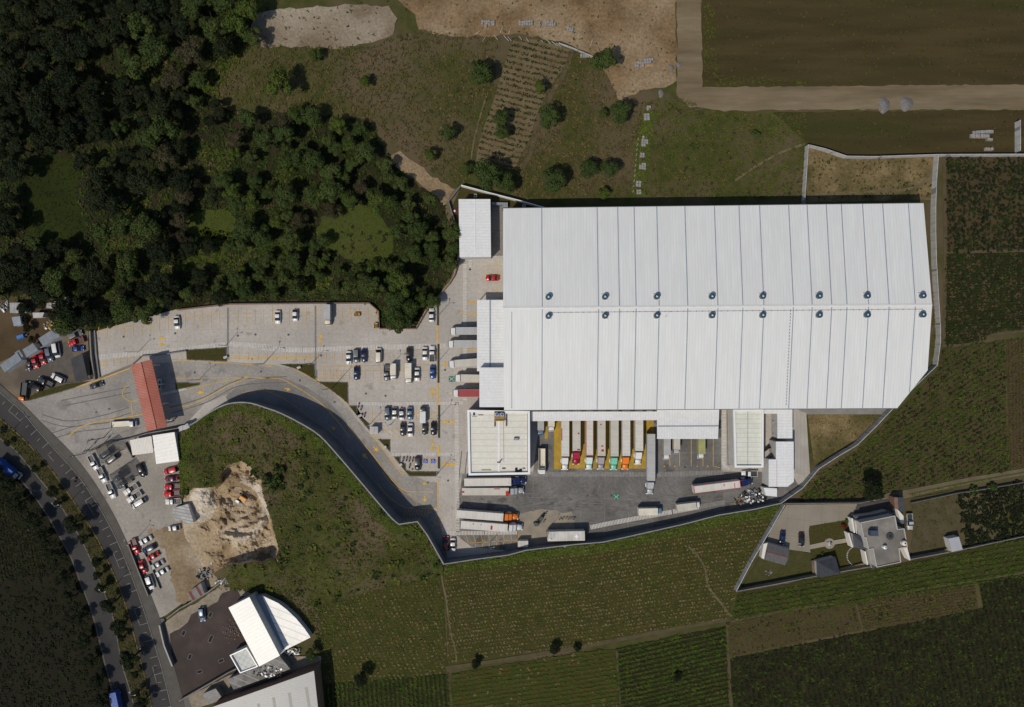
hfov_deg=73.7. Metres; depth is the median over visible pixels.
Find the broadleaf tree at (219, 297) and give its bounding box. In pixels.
[211,288,229,306]
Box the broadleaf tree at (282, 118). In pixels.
[277,113,292,126]
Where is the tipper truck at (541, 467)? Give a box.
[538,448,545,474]
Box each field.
[0,473,110,706]
[0,502,47,579]
[318,576,447,683]
[323,674,448,706]
[445,506,778,665]
[451,649,616,706]
[476,39,569,168]
[616,626,728,706]
[702,0,1023,86]
[726,603,861,656]
[730,576,1023,706]
[731,540,1023,620]
[773,110,1023,155]
[796,340,1008,501]
[857,582,977,629]
[946,157,1023,250]
[946,252,1023,344]
[1006,339,1023,468]
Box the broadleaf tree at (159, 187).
[150,174,167,191]
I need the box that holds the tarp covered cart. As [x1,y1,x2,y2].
[16,333,27,339]
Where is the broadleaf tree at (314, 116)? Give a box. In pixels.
[300,105,320,126]
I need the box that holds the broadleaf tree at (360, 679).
[353,670,367,686]
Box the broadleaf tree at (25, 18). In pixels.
[14,6,38,29]
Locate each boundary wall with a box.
[87,428,177,451]
[89,331,96,379]
[94,330,100,376]
[99,357,141,377]
[128,543,150,595]
[140,350,186,356]
[159,623,174,666]
[167,578,225,618]
[177,258,459,328]
[178,422,191,430]
[179,667,236,700]
[444,501,781,564]
[448,185,460,220]
[461,185,542,206]
[734,504,784,590]
[734,565,870,591]
[779,155,940,502]
[783,496,886,503]
[801,144,938,203]
[910,550,948,559]
[939,154,1023,156]
[962,536,1023,549]
[1015,120,1020,152]
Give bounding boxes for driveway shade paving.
[854,499,893,513]
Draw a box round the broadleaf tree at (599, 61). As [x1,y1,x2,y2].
[590,43,616,70]
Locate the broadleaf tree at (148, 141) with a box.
[134,128,158,150]
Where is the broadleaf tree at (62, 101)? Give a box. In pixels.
[52,92,76,111]
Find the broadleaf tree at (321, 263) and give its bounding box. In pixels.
[317,259,327,268]
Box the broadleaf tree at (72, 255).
[64,247,81,262]
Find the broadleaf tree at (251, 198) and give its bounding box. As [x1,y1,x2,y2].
[240,189,259,210]
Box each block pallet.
[481,20,494,25]
[518,20,532,25]
[545,20,555,26]
[564,26,573,32]
[580,54,591,57]
[634,61,643,67]
[635,181,640,186]
[639,163,645,169]
[641,139,647,146]
[643,58,653,66]
[643,113,649,120]
[970,134,989,138]
[972,130,993,133]
[984,147,993,150]
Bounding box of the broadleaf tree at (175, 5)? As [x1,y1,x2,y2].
[168,0,186,17]
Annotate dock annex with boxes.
[479,367,503,406]
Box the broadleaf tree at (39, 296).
[28,284,58,308]
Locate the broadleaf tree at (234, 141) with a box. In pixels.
[226,128,244,147]
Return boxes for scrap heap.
[0,300,8,312]
[43,320,55,330]
[196,567,213,579]
[215,579,228,584]
[249,666,281,677]
[284,647,299,655]
[731,496,744,504]
[740,488,769,503]
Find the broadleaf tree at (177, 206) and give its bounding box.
[168,199,188,217]
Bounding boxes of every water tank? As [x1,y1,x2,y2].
[886,532,893,539]
[900,540,906,545]
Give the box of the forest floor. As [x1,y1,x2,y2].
[0,0,457,330]
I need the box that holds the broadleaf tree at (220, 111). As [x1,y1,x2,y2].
[213,106,225,120]
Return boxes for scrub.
[0,474,110,706]
[100,41,332,300]
[178,403,441,605]
[209,30,499,185]
[243,586,355,684]
[256,0,673,92]
[341,225,387,259]
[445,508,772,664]
[512,51,639,199]
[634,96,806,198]
[702,0,806,136]
[705,0,1023,152]
[809,158,931,198]
[811,415,880,462]
[912,473,1016,495]
[912,493,958,549]
[932,213,936,363]
[956,479,1023,549]
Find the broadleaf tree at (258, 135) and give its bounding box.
[251,127,277,151]
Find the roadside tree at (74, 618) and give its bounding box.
[69,611,85,625]
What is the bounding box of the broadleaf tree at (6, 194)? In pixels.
[0,187,18,202]
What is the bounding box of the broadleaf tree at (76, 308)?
[74,306,82,325]
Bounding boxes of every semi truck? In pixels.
[448,340,476,347]
[449,358,476,367]
[450,327,476,334]
[453,389,478,396]
[455,374,478,381]
[456,508,518,520]
[460,519,522,531]
[462,486,523,495]
[464,476,525,485]
[561,410,568,469]
[572,410,579,464]
[585,410,593,469]
[596,410,604,469]
[609,410,618,469]
[621,410,629,469]
[634,410,642,464]
[645,433,654,493]
[691,477,752,493]
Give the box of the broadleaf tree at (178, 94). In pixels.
[170,88,189,102]
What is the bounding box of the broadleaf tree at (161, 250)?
[143,233,175,262]
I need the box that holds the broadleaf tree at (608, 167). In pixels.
[599,159,619,177]
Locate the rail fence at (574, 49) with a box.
[559,43,592,56]
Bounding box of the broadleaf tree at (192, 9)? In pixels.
[180,0,205,20]
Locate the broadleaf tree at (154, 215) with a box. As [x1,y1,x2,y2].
[147,209,168,229]
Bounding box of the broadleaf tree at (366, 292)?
[364,284,382,297]
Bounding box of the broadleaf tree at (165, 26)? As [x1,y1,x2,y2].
[156,17,174,34]
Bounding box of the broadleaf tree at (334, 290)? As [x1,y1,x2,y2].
[329,285,342,298]
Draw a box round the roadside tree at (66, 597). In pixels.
[61,591,77,604]
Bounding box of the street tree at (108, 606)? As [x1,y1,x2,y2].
[99,597,117,613]
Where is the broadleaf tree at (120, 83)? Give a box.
[112,75,134,92]
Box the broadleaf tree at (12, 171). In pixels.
[0,157,31,182]
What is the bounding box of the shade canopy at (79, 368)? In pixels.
[71,353,92,380]
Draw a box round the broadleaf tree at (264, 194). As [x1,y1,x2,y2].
[261,184,273,198]
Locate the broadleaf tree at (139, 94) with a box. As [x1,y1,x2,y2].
[129,83,154,104]
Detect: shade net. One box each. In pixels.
[95,439,124,462]
[109,462,138,488]
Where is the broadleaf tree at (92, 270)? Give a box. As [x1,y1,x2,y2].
[79,259,111,289]
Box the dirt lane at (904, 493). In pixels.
[863,469,1023,500]
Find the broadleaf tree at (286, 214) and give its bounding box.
[279,209,294,221]
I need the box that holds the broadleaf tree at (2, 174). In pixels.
[0,168,7,180]
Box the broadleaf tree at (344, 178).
[338,170,350,185]
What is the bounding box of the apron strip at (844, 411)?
[798,409,885,413]
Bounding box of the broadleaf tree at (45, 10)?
[36,0,59,18]
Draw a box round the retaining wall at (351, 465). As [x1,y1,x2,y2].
[179,401,445,563]
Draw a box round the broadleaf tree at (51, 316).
[48,310,61,322]
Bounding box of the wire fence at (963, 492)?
[910,482,1023,502]
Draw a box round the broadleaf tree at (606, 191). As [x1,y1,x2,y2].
[597,187,610,198]
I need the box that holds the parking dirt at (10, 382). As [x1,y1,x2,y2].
[0,324,90,398]
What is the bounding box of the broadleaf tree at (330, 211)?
[324,202,342,218]
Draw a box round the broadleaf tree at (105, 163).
[96,157,116,173]
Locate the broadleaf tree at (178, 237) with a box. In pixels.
[171,230,187,243]
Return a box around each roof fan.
[545,294,550,299]
[545,313,550,318]
[602,294,607,299]
[602,313,607,318]
[653,294,659,299]
[653,313,659,318]
[708,293,714,299]
[708,313,714,318]
[759,293,765,298]
[759,312,765,317]
[815,293,822,298]
[815,312,822,317]
[863,293,870,298]
[863,312,870,317]
[918,293,926,298]
[918,312,926,317]
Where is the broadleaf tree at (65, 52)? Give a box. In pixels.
[48,31,81,63]
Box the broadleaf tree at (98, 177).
[82,168,109,189]
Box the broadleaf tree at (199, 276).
[191,268,208,284]
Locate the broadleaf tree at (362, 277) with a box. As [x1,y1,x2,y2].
[352,272,372,291]
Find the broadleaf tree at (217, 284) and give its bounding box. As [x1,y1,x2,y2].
[211,279,223,291]
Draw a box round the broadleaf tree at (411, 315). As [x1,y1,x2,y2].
[398,310,414,328]
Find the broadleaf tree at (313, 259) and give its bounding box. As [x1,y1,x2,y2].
[306,254,319,265]
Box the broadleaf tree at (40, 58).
[21,48,54,72]
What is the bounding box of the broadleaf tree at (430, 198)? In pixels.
[422,194,437,204]
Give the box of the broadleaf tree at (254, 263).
[248,257,263,270]
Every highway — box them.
[0,392,171,706]
[0,440,132,706]
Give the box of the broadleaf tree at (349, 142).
[341,135,356,150]
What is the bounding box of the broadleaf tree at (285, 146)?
[280,141,292,155]
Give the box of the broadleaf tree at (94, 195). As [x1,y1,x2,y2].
[83,187,110,211]
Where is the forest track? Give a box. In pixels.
[84,265,176,316]
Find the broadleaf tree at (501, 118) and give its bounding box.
[492,109,509,125]
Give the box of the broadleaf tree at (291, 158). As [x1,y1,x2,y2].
[285,149,305,169]
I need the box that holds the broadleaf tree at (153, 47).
[135,32,169,65]
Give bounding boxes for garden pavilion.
[814,555,839,576]
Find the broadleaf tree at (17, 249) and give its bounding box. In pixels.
[6,241,32,256]
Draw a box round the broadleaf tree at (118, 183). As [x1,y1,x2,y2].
[111,169,134,188]
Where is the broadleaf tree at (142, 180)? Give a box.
[127,165,159,196]
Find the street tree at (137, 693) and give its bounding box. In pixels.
[130,689,141,698]
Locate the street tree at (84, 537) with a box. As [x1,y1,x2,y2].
[74,533,88,543]
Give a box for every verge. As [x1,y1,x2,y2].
[19,479,111,690]
[909,472,1023,494]
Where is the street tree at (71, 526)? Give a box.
[63,513,83,533]
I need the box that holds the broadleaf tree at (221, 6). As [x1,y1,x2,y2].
[214,0,242,15]
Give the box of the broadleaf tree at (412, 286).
[406,282,420,295]
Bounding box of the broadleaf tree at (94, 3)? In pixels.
[86,0,104,12]
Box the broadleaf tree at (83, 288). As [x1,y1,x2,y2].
[76,279,100,299]
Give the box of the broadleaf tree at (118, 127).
[109,119,128,135]
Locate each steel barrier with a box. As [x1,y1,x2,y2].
[124,442,133,457]
[144,554,160,588]
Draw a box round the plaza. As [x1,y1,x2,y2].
[824,538,834,548]
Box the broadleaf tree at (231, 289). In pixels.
[225,285,234,295]
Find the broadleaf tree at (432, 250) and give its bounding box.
[423,241,439,257]
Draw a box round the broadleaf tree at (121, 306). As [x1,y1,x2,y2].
[104,294,135,323]
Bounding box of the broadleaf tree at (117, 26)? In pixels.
[102,12,131,42]
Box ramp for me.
[792,409,809,475]
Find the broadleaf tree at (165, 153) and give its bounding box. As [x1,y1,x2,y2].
[151,143,179,171]
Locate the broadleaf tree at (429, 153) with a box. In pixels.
[423,148,437,162]
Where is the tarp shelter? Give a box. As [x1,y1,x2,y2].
[764,447,771,460]
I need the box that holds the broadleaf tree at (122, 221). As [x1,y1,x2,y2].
[109,212,132,236]
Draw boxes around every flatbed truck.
[18,382,28,400]
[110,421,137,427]
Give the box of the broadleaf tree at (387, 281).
[382,273,391,285]
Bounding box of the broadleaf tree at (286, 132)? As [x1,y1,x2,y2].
[271,125,294,141]
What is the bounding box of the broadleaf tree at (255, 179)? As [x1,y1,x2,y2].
[246,173,262,190]
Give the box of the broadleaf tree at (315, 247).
[308,239,322,253]
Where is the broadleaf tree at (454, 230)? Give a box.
[441,219,460,241]
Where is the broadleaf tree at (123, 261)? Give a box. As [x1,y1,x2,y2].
[116,248,138,271]
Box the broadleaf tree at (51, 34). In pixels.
[36,24,65,47]
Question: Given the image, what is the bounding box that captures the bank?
[442,188,459,289]
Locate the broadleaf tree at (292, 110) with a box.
[287,104,304,124]
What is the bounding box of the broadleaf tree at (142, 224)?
[129,212,160,248]
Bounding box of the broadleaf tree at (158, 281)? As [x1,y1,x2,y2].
[144,265,178,296]
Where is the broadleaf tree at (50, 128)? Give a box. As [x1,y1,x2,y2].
[43,123,63,138]
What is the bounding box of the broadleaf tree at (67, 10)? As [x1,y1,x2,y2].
[51,0,84,26]
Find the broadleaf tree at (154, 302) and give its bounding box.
[144,295,164,311]
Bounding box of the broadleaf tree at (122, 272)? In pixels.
[111,267,135,283]
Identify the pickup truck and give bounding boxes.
[37,376,53,387]
[68,336,85,345]
[87,454,99,469]
[96,467,107,482]
[105,482,116,498]
[113,470,128,479]
[117,476,132,488]
[123,483,138,495]
[126,490,142,502]
[129,538,140,554]
[164,483,180,489]
[164,490,180,496]
[165,498,181,504]
[384,365,389,380]
[429,346,434,361]
[741,470,757,476]
[906,513,913,529]
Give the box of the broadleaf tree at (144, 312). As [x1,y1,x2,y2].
[129,305,153,324]
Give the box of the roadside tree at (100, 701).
[93,692,109,706]
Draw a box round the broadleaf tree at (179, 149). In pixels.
[170,137,188,158]
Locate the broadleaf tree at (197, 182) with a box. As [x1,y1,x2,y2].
[191,178,202,187]
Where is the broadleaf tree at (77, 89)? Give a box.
[69,80,85,101]
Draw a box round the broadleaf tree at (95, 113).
[85,105,106,127]
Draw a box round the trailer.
[547,529,584,540]
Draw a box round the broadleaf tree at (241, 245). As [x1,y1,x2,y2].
[233,238,247,251]
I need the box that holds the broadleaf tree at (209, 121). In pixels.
[202,114,217,125]
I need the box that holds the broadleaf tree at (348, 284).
[340,276,357,294]
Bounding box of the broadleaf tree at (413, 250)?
[401,244,421,262]
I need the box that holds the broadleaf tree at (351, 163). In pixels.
[343,156,359,172]
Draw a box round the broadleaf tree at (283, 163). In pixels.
[275,156,292,172]
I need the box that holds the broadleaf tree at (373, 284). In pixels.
[364,276,385,295]
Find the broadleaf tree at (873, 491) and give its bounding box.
[862,478,883,500]
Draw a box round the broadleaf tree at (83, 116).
[73,107,88,126]
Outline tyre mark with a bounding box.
[40,376,737,512]
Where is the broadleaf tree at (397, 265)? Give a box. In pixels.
[387,262,405,274]
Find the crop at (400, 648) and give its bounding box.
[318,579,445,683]
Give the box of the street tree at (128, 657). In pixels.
[117,651,140,670]
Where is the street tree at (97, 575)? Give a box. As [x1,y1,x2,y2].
[91,571,102,579]
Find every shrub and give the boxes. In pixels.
[262,474,281,492]
[272,464,284,476]
[751,130,760,137]
[970,485,978,494]
[987,483,998,490]
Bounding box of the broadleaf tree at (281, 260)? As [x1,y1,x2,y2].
[276,254,290,269]
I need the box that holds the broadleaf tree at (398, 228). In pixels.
[390,222,407,238]
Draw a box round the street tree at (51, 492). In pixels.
[46,485,59,497]
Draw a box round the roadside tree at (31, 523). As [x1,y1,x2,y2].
[22,512,42,531]
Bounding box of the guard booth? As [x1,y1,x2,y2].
[156,379,161,389]
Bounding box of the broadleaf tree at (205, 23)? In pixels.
[196,11,227,42]
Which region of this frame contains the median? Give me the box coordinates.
[0,420,150,706]
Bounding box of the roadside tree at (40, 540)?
[32,529,51,546]
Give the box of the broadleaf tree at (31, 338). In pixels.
[28,335,35,342]
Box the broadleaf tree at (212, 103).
[208,99,221,107]
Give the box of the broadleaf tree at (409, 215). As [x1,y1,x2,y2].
[402,209,419,223]
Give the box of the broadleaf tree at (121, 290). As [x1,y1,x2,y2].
[115,282,135,299]
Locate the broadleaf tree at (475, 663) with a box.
[471,659,480,668]
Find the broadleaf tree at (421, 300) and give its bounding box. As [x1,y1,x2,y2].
[413,291,427,308]
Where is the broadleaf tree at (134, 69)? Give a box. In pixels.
[120,52,145,79]
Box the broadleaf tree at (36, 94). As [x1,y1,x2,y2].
[19,86,48,106]
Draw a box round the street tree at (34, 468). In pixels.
[31,464,39,471]
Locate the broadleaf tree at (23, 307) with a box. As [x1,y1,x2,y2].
[16,302,30,315]
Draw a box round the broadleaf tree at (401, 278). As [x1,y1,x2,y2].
[388,268,413,296]
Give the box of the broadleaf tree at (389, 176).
[382,169,397,182]
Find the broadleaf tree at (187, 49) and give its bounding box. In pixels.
[174,35,203,63]
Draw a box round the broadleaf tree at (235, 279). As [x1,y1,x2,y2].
[227,271,245,288]
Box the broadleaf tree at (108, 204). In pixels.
[97,192,126,218]
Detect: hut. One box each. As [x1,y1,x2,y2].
[130,436,154,454]
[152,431,179,463]
[370,426,378,433]
[943,535,962,551]
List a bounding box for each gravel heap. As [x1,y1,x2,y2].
[658,89,663,97]
[669,65,673,71]
[879,97,889,113]
[900,97,912,111]
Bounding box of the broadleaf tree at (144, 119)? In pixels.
[131,111,153,128]
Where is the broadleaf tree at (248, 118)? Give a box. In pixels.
[235,107,258,126]
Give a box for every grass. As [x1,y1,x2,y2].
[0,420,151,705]
[27,347,435,475]
[177,404,441,572]
[443,504,781,574]
[631,109,657,196]
[742,521,858,586]
[794,430,886,501]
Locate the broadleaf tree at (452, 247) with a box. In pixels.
[446,242,458,256]
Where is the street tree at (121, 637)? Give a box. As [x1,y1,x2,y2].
[117,634,126,641]
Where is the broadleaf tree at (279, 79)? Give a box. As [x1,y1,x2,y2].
[265,65,292,95]
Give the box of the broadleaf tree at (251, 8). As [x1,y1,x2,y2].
[234,0,262,20]
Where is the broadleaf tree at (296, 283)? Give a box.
[288,277,305,296]
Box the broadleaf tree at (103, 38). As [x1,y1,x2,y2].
[88,29,119,48]
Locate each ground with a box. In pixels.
[23,0,1023,706]
[252,4,397,48]
[399,0,676,99]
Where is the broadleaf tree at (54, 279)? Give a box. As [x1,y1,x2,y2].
[40,267,70,296]
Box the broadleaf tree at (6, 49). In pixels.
[0,33,20,61]
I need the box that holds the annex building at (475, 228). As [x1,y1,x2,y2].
[459,199,490,258]
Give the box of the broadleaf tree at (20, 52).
[14,44,31,63]
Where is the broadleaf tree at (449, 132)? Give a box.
[438,124,456,141]
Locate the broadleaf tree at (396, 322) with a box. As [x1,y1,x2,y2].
[385,309,411,333]
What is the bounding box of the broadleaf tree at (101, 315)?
[91,308,111,324]
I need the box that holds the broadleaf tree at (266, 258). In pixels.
[257,250,276,267]
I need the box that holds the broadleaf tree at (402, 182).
[393,176,407,191]
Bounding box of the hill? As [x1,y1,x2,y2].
[178,403,443,604]
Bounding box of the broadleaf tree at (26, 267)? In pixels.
[12,256,40,279]
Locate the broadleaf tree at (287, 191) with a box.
[273,182,296,208]
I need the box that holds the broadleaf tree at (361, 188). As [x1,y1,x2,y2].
[353,178,367,195]
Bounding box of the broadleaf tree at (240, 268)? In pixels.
[236,265,245,272]
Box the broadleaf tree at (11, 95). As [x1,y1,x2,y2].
[0,79,21,103]
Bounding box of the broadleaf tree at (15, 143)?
[4,134,32,154]
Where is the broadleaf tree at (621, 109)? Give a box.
[610,100,631,123]
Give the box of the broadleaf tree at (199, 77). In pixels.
[187,70,206,88]
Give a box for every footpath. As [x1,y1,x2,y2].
[441,576,456,661]
[445,617,727,669]
[446,673,452,706]
[471,96,486,158]
[516,49,574,175]
[616,651,620,706]
[633,110,645,193]
[688,547,737,620]
[726,625,732,706]
[731,572,1023,622]
[734,143,804,180]
[810,538,846,548]
[813,168,932,195]
[941,330,1023,346]
[942,157,946,344]
[947,249,1023,253]
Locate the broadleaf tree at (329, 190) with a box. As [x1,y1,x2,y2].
[317,177,344,203]
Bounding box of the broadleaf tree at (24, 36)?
[17,30,35,46]
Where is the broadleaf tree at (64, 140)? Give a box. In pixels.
[55,129,78,147]
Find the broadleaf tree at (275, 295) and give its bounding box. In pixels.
[270,290,279,300]
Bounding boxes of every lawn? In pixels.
[743,550,812,586]
[809,520,849,543]
[810,544,863,577]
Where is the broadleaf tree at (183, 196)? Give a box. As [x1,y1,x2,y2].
[175,190,194,204]
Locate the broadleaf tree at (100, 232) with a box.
[89,221,112,240]
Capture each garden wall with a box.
[811,560,814,573]
[839,562,866,569]
[892,508,903,523]
[900,547,909,559]
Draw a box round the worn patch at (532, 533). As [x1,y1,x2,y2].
[518,509,574,547]
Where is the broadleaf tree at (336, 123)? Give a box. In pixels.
[328,115,345,134]
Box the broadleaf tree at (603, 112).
[599,107,608,117]
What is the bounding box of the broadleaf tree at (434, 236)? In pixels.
[424,230,439,243]
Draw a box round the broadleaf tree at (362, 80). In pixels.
[359,74,369,86]
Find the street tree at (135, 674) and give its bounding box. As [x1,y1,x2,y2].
[130,670,139,678]
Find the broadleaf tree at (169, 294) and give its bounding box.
[157,289,176,308]
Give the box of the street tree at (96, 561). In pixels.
[90,556,102,566]
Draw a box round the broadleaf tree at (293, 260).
[285,251,300,270]
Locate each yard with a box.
[92,252,809,557]
[170,590,246,696]
[456,420,798,550]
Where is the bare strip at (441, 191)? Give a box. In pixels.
[391,151,454,204]
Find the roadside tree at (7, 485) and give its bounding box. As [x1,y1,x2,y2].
[0,474,16,493]
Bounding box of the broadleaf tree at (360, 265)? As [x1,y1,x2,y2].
[355,262,364,272]
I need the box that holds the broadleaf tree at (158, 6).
[135,0,169,22]
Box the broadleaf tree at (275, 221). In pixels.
[268,214,283,227]
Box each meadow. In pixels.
[23,155,87,246]
[174,227,235,271]
[186,208,235,238]
[240,238,309,264]
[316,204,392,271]
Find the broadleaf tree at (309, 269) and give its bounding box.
[304,261,316,275]
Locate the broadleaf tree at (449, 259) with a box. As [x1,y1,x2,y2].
[440,253,458,271]
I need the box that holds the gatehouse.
[889,495,903,511]
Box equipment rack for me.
[491,202,507,207]
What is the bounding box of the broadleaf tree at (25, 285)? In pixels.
[14,278,34,294]
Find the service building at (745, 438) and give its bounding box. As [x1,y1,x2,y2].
[727,409,763,467]
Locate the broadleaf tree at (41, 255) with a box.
[30,246,55,270]
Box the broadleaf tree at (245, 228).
[231,216,256,240]
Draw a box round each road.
[19,360,436,507]
[225,377,446,557]
[676,0,1023,111]
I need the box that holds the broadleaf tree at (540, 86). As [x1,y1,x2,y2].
[535,79,545,94]
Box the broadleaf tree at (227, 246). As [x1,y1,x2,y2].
[223,238,236,252]
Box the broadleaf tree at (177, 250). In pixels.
[174,245,186,260]
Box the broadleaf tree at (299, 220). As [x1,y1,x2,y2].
[293,212,309,227]
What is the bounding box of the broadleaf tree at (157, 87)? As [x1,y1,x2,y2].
[150,80,168,95]
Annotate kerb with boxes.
[0,418,151,706]
[0,438,132,701]
[27,381,89,400]
[175,382,199,389]
[186,347,226,361]
[281,364,314,379]
[322,382,348,403]
[394,457,437,475]
[437,344,437,382]
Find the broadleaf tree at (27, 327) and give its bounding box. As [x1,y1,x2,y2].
[23,322,32,332]
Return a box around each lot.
[76,433,181,617]
[806,148,932,202]
[807,414,881,466]
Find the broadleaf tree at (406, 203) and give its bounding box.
[401,196,416,209]
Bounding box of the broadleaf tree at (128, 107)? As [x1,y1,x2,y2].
[111,89,136,116]
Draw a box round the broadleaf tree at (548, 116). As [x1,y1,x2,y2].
[538,103,560,129]
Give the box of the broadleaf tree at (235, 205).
[226,195,247,214]
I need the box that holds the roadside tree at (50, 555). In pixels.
[42,548,62,566]
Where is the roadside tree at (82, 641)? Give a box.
[75,633,91,650]
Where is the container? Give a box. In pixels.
[518,539,527,546]
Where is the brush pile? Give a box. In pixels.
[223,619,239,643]
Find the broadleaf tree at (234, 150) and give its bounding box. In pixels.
[225,146,241,160]
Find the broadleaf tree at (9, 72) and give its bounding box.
[0,58,26,85]
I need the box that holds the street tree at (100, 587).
[94,582,105,593]
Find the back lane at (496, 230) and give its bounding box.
[491,206,502,255]
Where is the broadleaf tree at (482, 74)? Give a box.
[468,59,493,84]
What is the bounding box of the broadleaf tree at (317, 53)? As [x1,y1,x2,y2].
[308,49,321,60]
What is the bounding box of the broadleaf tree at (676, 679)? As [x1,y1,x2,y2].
[673,673,681,681]
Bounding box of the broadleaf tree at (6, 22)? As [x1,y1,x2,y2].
[0,13,20,32]
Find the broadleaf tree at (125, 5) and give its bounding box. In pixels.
[118,0,140,16]
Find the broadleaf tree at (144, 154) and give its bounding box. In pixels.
[134,146,153,161]
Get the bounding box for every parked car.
[25,358,32,370]
[28,382,43,391]
[31,355,39,368]
[39,351,46,364]
[44,347,53,361]
[51,373,65,383]
[68,330,83,339]
[71,345,84,351]
[89,381,103,388]
[136,463,146,476]
[138,560,147,573]
[139,535,152,544]
[142,543,156,553]
[145,574,154,589]
[147,551,159,560]
[151,559,164,568]
[155,566,169,576]
[164,466,178,473]
[165,475,178,481]
[168,524,180,530]
[174,315,180,328]
[198,606,206,620]
[274,310,280,323]
[292,309,297,320]
[346,351,351,363]
[353,349,359,362]
[354,366,359,379]
[361,349,366,361]
[384,406,390,420]
[392,407,397,418]
[399,408,404,419]
[400,422,405,435]
[406,347,411,361]
[407,406,412,419]
[407,423,412,436]
[414,367,419,380]
[414,456,420,470]
[422,347,427,359]
[422,423,427,434]
[428,308,434,321]
[429,365,435,378]
[430,422,436,434]
[443,536,448,550]
[450,538,455,551]
[485,275,498,280]
[779,531,785,544]
[798,532,804,545]
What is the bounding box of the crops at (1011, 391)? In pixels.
[1007,338,1023,469]
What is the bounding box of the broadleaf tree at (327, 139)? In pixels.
[321,131,335,147]
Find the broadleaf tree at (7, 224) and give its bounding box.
[0,212,24,236]
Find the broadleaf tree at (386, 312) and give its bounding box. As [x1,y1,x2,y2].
[382,303,397,315]
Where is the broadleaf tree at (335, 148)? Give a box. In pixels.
[328,141,342,156]
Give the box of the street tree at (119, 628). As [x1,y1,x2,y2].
[109,619,126,636]
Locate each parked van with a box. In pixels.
[51,342,61,357]
[99,447,113,459]
[105,453,119,464]
[132,497,146,508]
[375,348,381,362]
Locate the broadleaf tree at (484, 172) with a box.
[472,157,502,190]
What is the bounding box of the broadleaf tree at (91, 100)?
[78,87,104,111]
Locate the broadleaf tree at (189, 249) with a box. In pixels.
[180,236,199,257]
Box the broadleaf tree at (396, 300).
[384,290,406,312]
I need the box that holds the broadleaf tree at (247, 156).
[242,150,258,164]
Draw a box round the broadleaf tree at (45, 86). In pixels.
[36,78,58,99]
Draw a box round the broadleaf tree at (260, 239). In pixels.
[249,223,271,247]
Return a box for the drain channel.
[227,306,315,379]
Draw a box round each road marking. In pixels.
[2,394,170,706]
[68,261,719,549]
[98,260,729,534]
[460,470,723,508]
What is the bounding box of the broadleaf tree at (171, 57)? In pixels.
[166,46,182,63]
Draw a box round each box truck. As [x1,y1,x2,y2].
[0,457,22,478]
[109,689,122,706]
[324,304,331,324]
[390,363,396,379]
[405,363,411,383]
[420,406,425,422]
[537,421,543,434]
[548,411,554,430]
[637,507,661,515]
[662,439,670,459]
[672,439,679,453]
[675,501,699,511]
[697,439,704,458]
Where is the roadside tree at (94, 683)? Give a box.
[89,675,103,689]
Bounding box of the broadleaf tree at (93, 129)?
[82,120,104,142]
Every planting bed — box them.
[27,381,88,399]
[176,383,198,388]
[187,348,225,360]
[285,364,314,378]
[320,382,347,402]
[350,406,368,428]
[380,440,389,450]
[395,457,435,475]
[437,304,438,324]
[438,344,438,382]
[438,405,439,437]
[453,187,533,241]
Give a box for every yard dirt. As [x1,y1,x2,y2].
[0,294,79,361]
[910,490,961,555]
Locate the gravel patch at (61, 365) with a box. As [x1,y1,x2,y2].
[47,341,73,375]
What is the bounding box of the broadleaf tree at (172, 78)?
[160,64,184,89]
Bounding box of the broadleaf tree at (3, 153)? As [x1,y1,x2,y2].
[0,141,10,159]
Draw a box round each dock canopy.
[477,300,503,370]
[531,410,656,420]
[654,410,718,438]
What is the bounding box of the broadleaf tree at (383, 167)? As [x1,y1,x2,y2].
[375,158,394,174]
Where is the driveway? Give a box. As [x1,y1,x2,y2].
[767,504,893,551]
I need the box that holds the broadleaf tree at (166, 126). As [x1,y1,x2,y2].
[148,113,180,140]
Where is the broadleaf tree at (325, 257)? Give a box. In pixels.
[322,253,331,260]
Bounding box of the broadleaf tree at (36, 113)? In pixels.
[24,99,54,129]
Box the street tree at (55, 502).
[53,498,62,506]
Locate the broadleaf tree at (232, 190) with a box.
[221,183,241,199]
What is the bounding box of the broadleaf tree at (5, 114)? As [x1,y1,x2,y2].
[0,106,13,120]
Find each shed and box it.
[0,352,26,371]
[9,303,31,312]
[12,316,23,325]
[15,350,27,358]
[23,343,43,356]
[33,313,47,317]
[38,328,68,346]
[46,301,55,308]
[172,503,196,524]
[187,581,207,600]
[759,541,788,564]
[760,486,776,496]
[762,440,793,486]
[764,409,776,413]
[771,409,791,437]
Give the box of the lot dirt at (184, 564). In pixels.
[147,520,217,604]
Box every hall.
[203,685,224,704]
[213,661,324,706]
[228,653,291,689]
[229,591,282,665]
[230,644,258,672]
[256,593,284,653]
[262,593,311,649]
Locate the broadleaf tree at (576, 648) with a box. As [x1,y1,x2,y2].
[573,643,580,651]
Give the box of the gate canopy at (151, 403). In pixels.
[131,359,172,430]
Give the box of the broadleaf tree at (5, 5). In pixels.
[0,0,25,15]
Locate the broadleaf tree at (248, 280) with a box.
[244,276,251,286]

